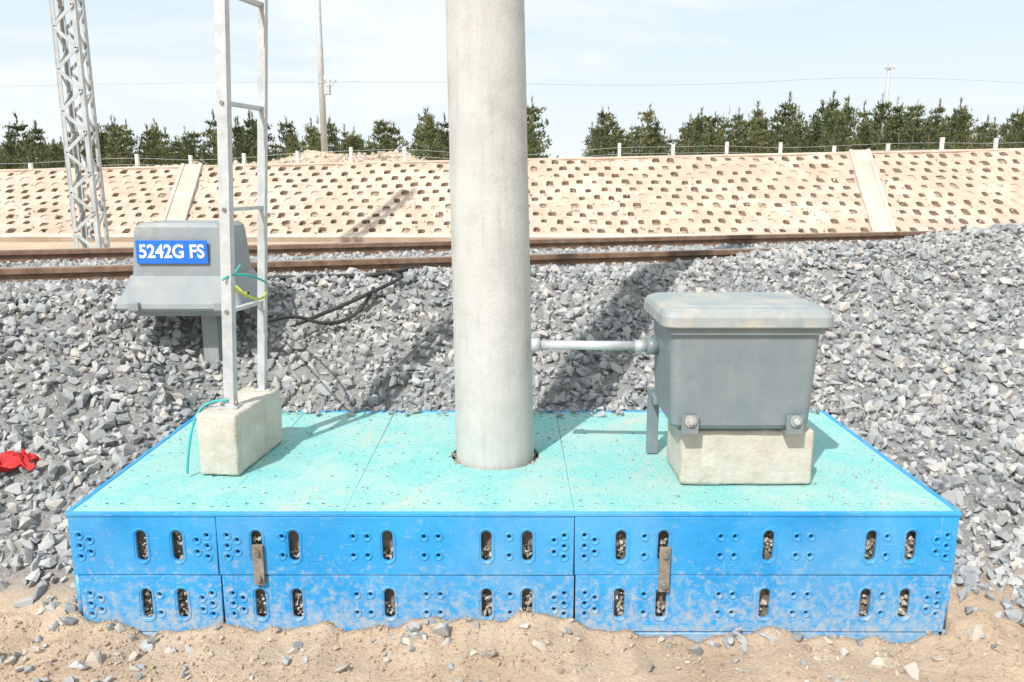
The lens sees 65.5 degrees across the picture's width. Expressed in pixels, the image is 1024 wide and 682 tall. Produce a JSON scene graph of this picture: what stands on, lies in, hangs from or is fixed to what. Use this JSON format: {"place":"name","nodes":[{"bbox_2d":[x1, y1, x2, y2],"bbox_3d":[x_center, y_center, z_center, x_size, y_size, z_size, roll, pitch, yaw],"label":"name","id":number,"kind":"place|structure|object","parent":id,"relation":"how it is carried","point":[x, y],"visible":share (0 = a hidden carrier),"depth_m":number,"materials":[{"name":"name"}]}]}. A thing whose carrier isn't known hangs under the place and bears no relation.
{"place":"outdoors","nodes":[
{"label":"outdoors","id":0,"kind":"place"},
{"bbox_2d":[0,150,1023,681],"bbox_3d":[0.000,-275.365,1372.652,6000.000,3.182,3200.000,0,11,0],"label":"ground","id":1,"kind":"structure","parent":0,"point":[960,620],"depth_m":3.26,"materials":[{"name":"grey gravel"}]},
{"bbox_2d":[49,0,109,247],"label":"lattice mast","id":2,"kind":"object","parent":1,"relation":"on","point":[85,98],"visible":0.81,"depth_m":9.65,"materials":[{"name":"metal"}]},
{"bbox_2d":[116,220,374,366],"bbox_3d":[-1.557,-0.150,4.384,1.337,0.968,1.658,0,11,0],"label":"trackside equipment box","id":3,"kind":"object","parent":1,"relation":"on","point":[176,267],"visible":0.85,"depth_m":4.47,"materials":[{"name":"grey metal"}]},
{"bbox_2d":[128,149,426,166],"bbox_3d":[2.504,-4.220,19.245,45.002,1.032,4.717,0,11,0],"label":"rubble","id":4,"kind":"object","parent":1,"relation":"on","point":[378,156],"visible":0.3,"depth_m":19.03,"materials":[{"name":"stone"}]},
{"bbox_2d":[315,0,336,152],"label":"utility pole","id":5,"kind":"object","parent":1,"relation":"on","point":[324,89],"visible":0.93,"depth_m":29.55,"materials":[{"name":"concrete"}]},
{"bbox_2d":[18,78,1017,85],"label":"overhead wire","id":6,"kind":"object","parent":5,"relation":"attached to","point":[446,82],"visible":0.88,"depth_m":34.79,"materials":[{"name":"metal"}]},
{"bbox_2d":[0,230,960,325],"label":"railway track","id":7,"kind":"structure","parent":1,"relation":"on","point":[381,266],"depth_m":6.73,"materials":[{"name":"steel"},{"name":"brown metal"}]},
{"bbox_2d":[446,0,533,469],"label":"concrete pole","id":8,"kind":"object","parent":1,"relation":"on","point":[487,119],"visible":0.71,"depth_m":3.44,"materials":[{"name":"grey concrete"}]},
{"bbox_2d":[3,618,1010,681],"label":"scattered rocks","id":9,"kind":"object","parent":1,"relation":"on","point":[94,658],"visible":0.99,"depth_m":3.05,"materials":[{"name":"stone"}]},
{"bbox_2d":[0,222,1023,655],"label":"ballast gravel","id":10,"kind":"structure","parent":1,"relation":"on","point":[920,422],"depth_m":4.79,"materials":[{"name":"grey gravel"}]},
{"bbox_2d":[0,449,38,472],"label":"red cloth","id":11,"kind":"object","parent":10,"relation":"on","point":[10,460],"visible":1,"depth_m":3.91,"materials":[{"name":"red fabric"}]},
{"bbox_2d":[0,148,1023,241],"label":"bank revetment","id":12,"kind":"object","parent":1,"relation":"on","point":[867,190],"visible":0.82,"depth_m":15.55,"materials":[{"name":"concrete"}]},
{"bbox_2d":[0,89,1023,168],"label":"pine trees","id":13,"kind":"object","parent":1,"relation":"on","point":[833,129],"visible":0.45,"depth_m":42.11,"materials":[{"name":"green plant"}]},
{"bbox_2d":[0,607,1023,681],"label":"sand clods","id":14,"kind":"object","parent":1,"relation":"on","point":[1018,663],"visible":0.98,"depth_m":3.05,"materials":[{"name":"beige sand"}]},
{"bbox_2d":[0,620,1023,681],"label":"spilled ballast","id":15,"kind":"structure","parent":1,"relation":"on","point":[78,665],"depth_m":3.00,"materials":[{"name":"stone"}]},
{"bbox_2d":[65,405,961,642],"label":"cable trench platform","id":16,"kind":"structure","parent":1,"relation":"on","point":[352,519],"depth_m":3.19,"materials":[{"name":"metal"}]},
{"bbox_2d":[186,0,282,475],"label":"steel ladder","id":17,"kind":"object","parent":16,"relation":"on","point":[239,432],"visible":1,"depth_m":3.51,"materials":[{"name":"metal"}]},
{"bbox_2d":[531,292,833,484],"bbox_3d":[0.690,0.200,3.479,1.210,0.780,0.547,0,11,0],"label":"junction box","id":18,"kind":"object","parent":16,"relation":"on","point":[729,393],"visible":1,"depth_m":3.27,"materials":[{"name":"metal"}]},
{"bbox_2d":[7,137,1020,168],"bbox_3d":[0.601,-4.047,17.847,49.272,1.569,0.095,0,11,0],"label":"wire fence","id":19,"kind":"object","parent":1,"relation":"on","point":[780,147],"visible":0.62,"depth_m":17.78,"materials":[{"name":"paint"}]},
{"bbox_2d":[880,60,894,150],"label":"utility pole","id":20,"kind":"object","parent":1,"relation":"on","point":[888,68],"visible":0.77,"depth_m":47.83,"materials":[{"name":"concrete"}]},
{"bbox_2d":[0,0,1023,164],"label":"sky","id":21,"kind":"structure","parent":0,"point":[628,56],"materials":[{"name":"white"}]}
]}

